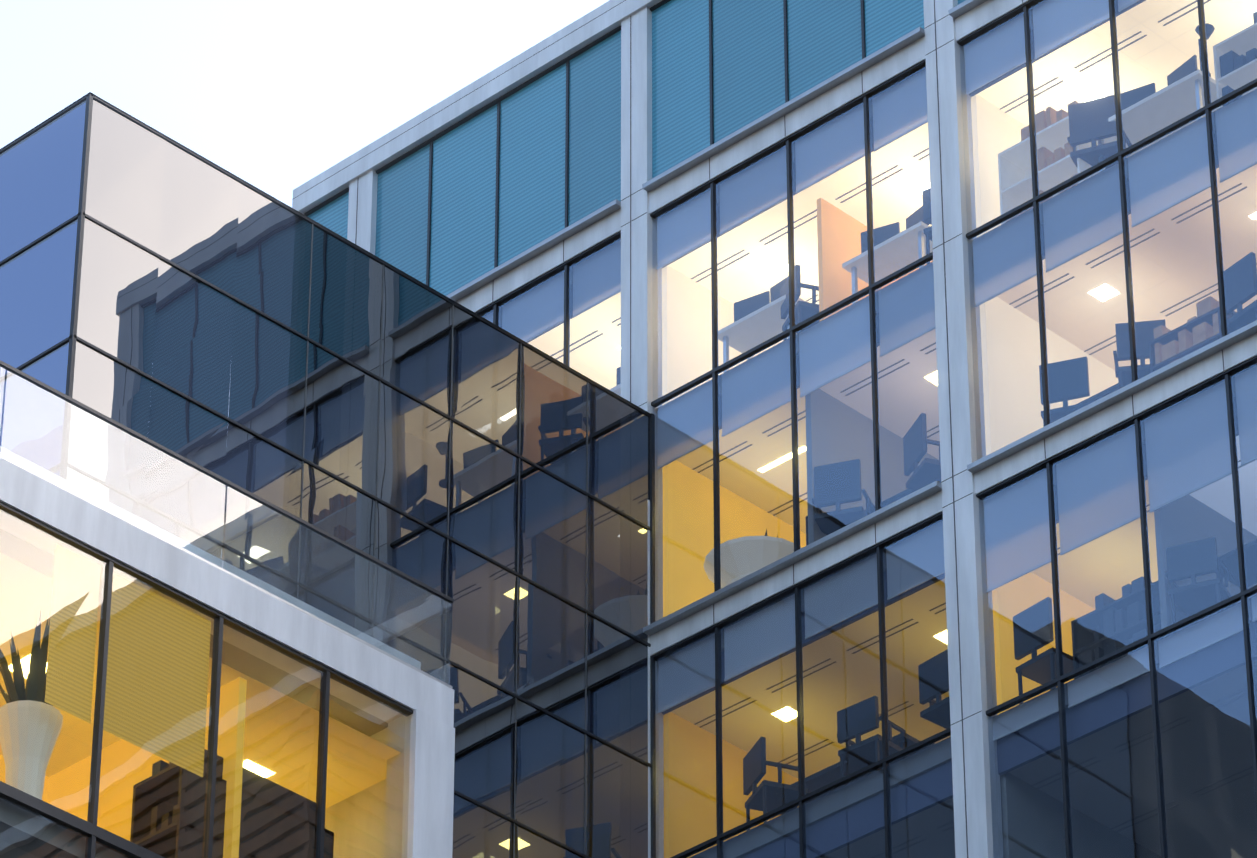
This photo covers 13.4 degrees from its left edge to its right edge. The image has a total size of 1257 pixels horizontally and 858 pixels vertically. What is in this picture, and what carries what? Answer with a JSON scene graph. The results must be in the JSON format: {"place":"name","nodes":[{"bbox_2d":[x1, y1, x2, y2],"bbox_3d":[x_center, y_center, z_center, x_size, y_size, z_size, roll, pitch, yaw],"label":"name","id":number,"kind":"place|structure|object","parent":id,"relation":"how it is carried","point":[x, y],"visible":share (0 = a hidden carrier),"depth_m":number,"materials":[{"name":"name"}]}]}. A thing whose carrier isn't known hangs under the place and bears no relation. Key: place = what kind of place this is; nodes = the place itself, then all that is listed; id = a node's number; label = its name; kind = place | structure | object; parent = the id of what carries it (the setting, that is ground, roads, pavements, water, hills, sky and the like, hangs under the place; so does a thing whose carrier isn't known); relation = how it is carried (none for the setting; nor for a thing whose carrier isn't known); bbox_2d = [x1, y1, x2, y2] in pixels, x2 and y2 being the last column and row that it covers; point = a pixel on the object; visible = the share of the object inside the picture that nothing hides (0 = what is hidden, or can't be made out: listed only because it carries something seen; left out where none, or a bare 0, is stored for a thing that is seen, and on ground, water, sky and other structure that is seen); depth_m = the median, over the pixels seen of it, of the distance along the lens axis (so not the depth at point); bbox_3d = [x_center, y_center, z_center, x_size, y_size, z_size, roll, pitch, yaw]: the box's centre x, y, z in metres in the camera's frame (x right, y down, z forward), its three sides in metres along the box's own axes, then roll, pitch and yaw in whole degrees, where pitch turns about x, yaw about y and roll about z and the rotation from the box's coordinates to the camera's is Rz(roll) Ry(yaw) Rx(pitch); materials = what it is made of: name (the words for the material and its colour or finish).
{"place":"outdoors","nodes":[
{"label":"outdoors","id":0,"kind":"place"},
{"bbox_2d":[0,840,38,857],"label":"dark podium ceiling","id":1,"kind":"structure","parent":0,"point":[10,854],"depth_m":51.68,"materials":[{"name":"grey"}]},
{"bbox_2d":[0,799,127,857],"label":"podium slabs","id":2,"kind":"structure","parent":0,"point":[42,830],"depth_m":51.98,"materials":[{"name":"grey concrete"}]},
{"bbox_2d":[0,677,246,857],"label":"yellow podium walls","id":3,"kind":"structure","parent":0,"point":[85,791],"depth_m":55.63,"materials":[{"name":"yellow paint"}]},
{"bbox_2d":[45,544,210,776],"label":"podium venetian blinds","id":4,"kind":"object","parent":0,"point":[69,601],"depth_m":53.75,"materials":[{"name":"yellow fabric"}]},
{"bbox_2d":[0,553,400,808],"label":"ceiling","id":5,"kind":"structure","parent":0,"point":[72,744],"depth_m":56.00,"materials":[{"name":"paint"}]},
{"bbox_2d":[9,655,274,777],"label":"podium luminaires","id":6,"kind":"object","parent":5,"relation":"attached to","point":[27,659],"depth_m":56.54,"materials":[{"name":"white plastic"}]},
{"bbox_2d":[0,0,608,551],"label":"sky","id":7,"kind":"structure","parent":0,"point":[275,94],"materials":[{"name":"white"}]},
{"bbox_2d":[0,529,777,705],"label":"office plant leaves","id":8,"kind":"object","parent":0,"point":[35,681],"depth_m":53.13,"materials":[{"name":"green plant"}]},
{"bbox_2d":[307,0,965,295],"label":"teal tower panels","id":9,"kind":"object","parent":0,"point":[824,40],"visible":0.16,"depth_m":80.77,"materials":[{"name":"teal glass"}]},
{"bbox_2d":[292,0,1003,857],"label":"tower piers","id":10,"kind":"structure","parent":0,"point":[970,646],"depth_m":74.61,"materials":[{"name":"grey metal"}]},
{"bbox_2d":[292,0,1223,857],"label":"tower joints","id":11,"kind":"object","parent":10,"relation":"attached to","point":[630,308],"visible":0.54,"depth_m":74.14,"materials":[{"name":"grey metal"}]},
{"bbox_2d":[150,11,1256,833],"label":"blue office chairs","id":12,"kind":"object","parent":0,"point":[1230,307],"depth_m":69.59,"materials":[{"name":"blue fabric"}]},
{"bbox_2d":[663,712,798,857],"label":"yellow tower partitions","id":13,"kind":"object","parent":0,"point":[679,819],"depth_m":74.26,"materials":[{"name":"yellow paint"}]},
{"bbox_2d":[304,0,1256,857],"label":"tower mullions","id":14,"kind":"object","parent":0,"point":[1148,640],"visible":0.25,"depth_m":72.37,"materials":[{"name":"black metal"}]},
{"bbox_2d":[671,578,950,778],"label":"ceiling","id":15,"kind":"structure","parent":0,"point":[751,730],"depth_m":73.88,"materials":[{"name":"white paint"}]},
{"bbox_2d":[447,0,1256,635],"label":"tower ledges","id":16,"kind":"object","parent":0,"point":[1165,372],"visible":0.29,"depth_m":74.06,"materials":[{"name":"grey metal"}]},
{"bbox_2d":[758,372,946,721],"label":"warm tower luminaires","id":17,"kind":"object","parent":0,"point":[941,636],"depth_m":74.55,"materials":[{"name":"white"}]},
{"bbox_2d":[456,0,1256,655],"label":"tower spandrel bands","id":18,"kind":"object","parent":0,"point":[766,138],"visible":0.33,"depth_m":74.38,"materials":[{"name":"grey metal"}]},
{"bbox_2d":[481,0,1256,857],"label":"window glass","id":19,"kind":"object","parent":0,"point":[841,430],"depth_m":71.86,"materials":[{"name":"clear glass"}]},
{"bbox_2d":[483,0,1256,738],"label":"tower roller blinds","id":20,"kind":"object","parent":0,"point":[1145,198],"depth_m":72.78,"materials":[{"name":"blue fabric"}]},
{"bbox_2d":[499,8,1255,857],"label":"tower floor slabs","id":21,"kind":"structure","parent":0,"point":[743,846],"depth_m":71.02,"materials":[{"name":"grey concrete"}]},
{"bbox_2d":[663,460,1094,714],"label":"yellow tower partitions","id":22,"kind":"object","parent":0,"point":[685,551],"depth_m":76.03,"materials":[{"name":"yellow paint"}]},
{"bbox_2d":[819,329,939,459],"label":"ceiling","id":23,"kind":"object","parent":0,"point":[914,375],"depth_m":75.30,"materials":[{"name":"white paint"}]},
{"bbox_2d":[662,94,1118,455],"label":"white tower partitions","id":24,"kind":"object","parent":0,"point":[978,159],"depth_m":74.36,"materials":[{"name":"white paint"}]},
{"bbox_2d":[528,0,1253,389],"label":"ceiling","id":25,"kind":"structure","parent":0,"point":[882,208],"depth_m":76.70,"materials":[{"name":"white paint"}]},
{"bbox_2d":[527,0,1256,857],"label":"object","id":26,"kind":"object","parent":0,"point":[921,798],"depth_m":69.66,"materials":[{"name":"grey metal"}]},
{"bbox_2d":[551,0,1256,857],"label":"tower ceiling slots","id":27,"kind":"object","parent":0,"point":[937,432],"depth_m":73.63,"materials":[{"name":"black metal"}]},
{"bbox_2d":[677,388,1157,609],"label":"yellow tower ceiling","id":28,"kind":"structure","parent":0,"point":[1048,570],"depth_m":76.11,"materials":[{"name":"yellow paint"}]},
{"bbox_2d":[610,23,1256,395],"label":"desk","id":29,"kind":"object","parent":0,"point":[1063,135],"depth_m":73.86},
{"bbox_2d":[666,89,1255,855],"bbox_3d":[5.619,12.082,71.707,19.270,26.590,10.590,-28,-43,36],"label":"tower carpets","id":30,"kind":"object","parent":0,"point":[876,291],"depth_m":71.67,"materials":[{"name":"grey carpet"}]},
{"bbox_2d":[130,23,1256,857],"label":"office furniture","id":31,"kind":"object","parent":30,"relation":"on","point":[852,715],"depth_m":69.67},
{"bbox_2d":[1006,101,1219,363],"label":"office files and boxes","id":32,"kind":"object","parent":31,"relation":"on","point":[1045,159],"depth_m":70.49,"materials":[{"name":"cardboard"}]},
{"bbox_2d":[805,389,1256,857],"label":"tower partitions","id":33,"kind":"object","parent":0,"point":[809,403],"depth_m":69.90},
{"bbox_2d":[823,660,1256,857],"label":"dark tower ceiling","id":34,"kind":"structure","parent":0,"point":[1091,801],"depth_m":69.30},
{"bbox_2d":[903,95,1231,489],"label":"walnut office furniture","id":35,"kind":"object","parent":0,"point":[1090,158],"depth_m":72.79,"materials":[{"name":"brown wood"}]},
{"bbox_2d":[997,164,1256,370],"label":"ceiling","id":36,"kind":"structure","parent":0,"point":[1237,248],"depth_m":72.91,"materials":[{"name":"white paint"}]},
{"bbox_2d":[1189,435,1256,535],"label":"tower ceiling","id":37,"kind":"structure","parent":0,"point":[1218,505],"depth_m":69.73,"materials":[{"name":"white paint"}]},
{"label":"plaza paving","id":38,"kind":"structure","parent":0,"visible":0},
{"bbox_2d":[0,446,454,857],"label":"building frame","id":39,"kind":"object","parent":38,"relation":"on","point":[428,701],"visible":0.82,"depth_m":55.79,"materials":[{"name":"white metal"}]},
{"bbox_2d":[0,528,387,736],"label":"ceiling","id":40,"kind":"structure","parent":39,"relation":"on","point":[302,684],"depth_m":56.20,"materials":[{"name":"white paint"}]},
{"bbox_2d":[0,454,451,688],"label":"channel","id":41,"kind":"object","parent":39,"relation":"on","point":[218,567],"visible":0.2,"depth_m":55.14,"materials":[{"name":"silver metal"}]},
{"bbox_2d":[0,367,451,683],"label":"glass railing","id":42,"kind":"object","parent":41,"relation":"in","point":[270,543],"visible":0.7,"depth_m":55.62,"materials":[{"name":"clear glass"}]},
{"bbox_2d":[0,360,453,857],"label":"podium mullions","id":43,"kind":"object","parent":39,"relation":"attached to","point":[90,828],"visible":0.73,"depth_m":54.15,"materials":[{"name":"black metal"}]},
{"bbox_2d":[0,509,410,857],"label":"window glass","id":44,"kind":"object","parent":43,"relation":"in","point":[200,715],"depth_m":53.75,"materials":[{"name":"clear glass"}]},
{"bbox_2d":[0,536,800,799],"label":"office planters","id":45,"kind":"object","parent":39,"relation":"on","point":[58,725],"depth_m":52.87,"materials":[{"name":"white ceramic"}]},
{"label":"tower","id":46,"kind":"object","parent":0,"visible":0},
{"bbox_2d":[0,92,655,857],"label":"screen frames","id":47,"kind":"structure","parent":46,"relation":"attached to","point":[82,214],"depth_m":71.48,"materials":[{"name":"black metal"}]},
{"bbox_2d":[0,99,85,475],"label":"glass facade","id":48,"kind":"structure","parent":47,"relation":"in","point":[40,173],"depth_m":69.63,"materials":[{"name":"blue glass"}]},
{"bbox_2d":[67,98,649,857],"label":"glass facade","id":49,"kind":"structure","parent":47,"relation":"in","point":[169,324],"depth_m":71.86,"materials":[{"name":"clear glass"}]},
{"bbox_2d":[297,223,587,857],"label":"screen silicone joints","id":50,"kind":"object","parent":49,"relation":"attached to","point":[448,528],"depth_m":72.56,"materials":[{"name":"black rubber"}]},
{"bbox_2d":[817,198,932,320],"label":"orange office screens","id":51,"kind":"object","parent":46,"relation":"on","point":[842,219],"depth_m":76.45,"materials":[{"name":"orange fabric"}]},
{"bbox_2d":[524,0,1256,740],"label":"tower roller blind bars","id":52,"kind":"object","parent":46,"relation":"attached to","point":[916,338],"depth_m":72.76,"materials":[{"name":"black metal"}]},
{"bbox_2d":[618,0,1256,348],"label":"tower luminaires","id":53,"kind":"object","parent":46,"relation":"on","point":[780,266],"depth_m":75.07,"materials":[{"name":"white"}]}
]}

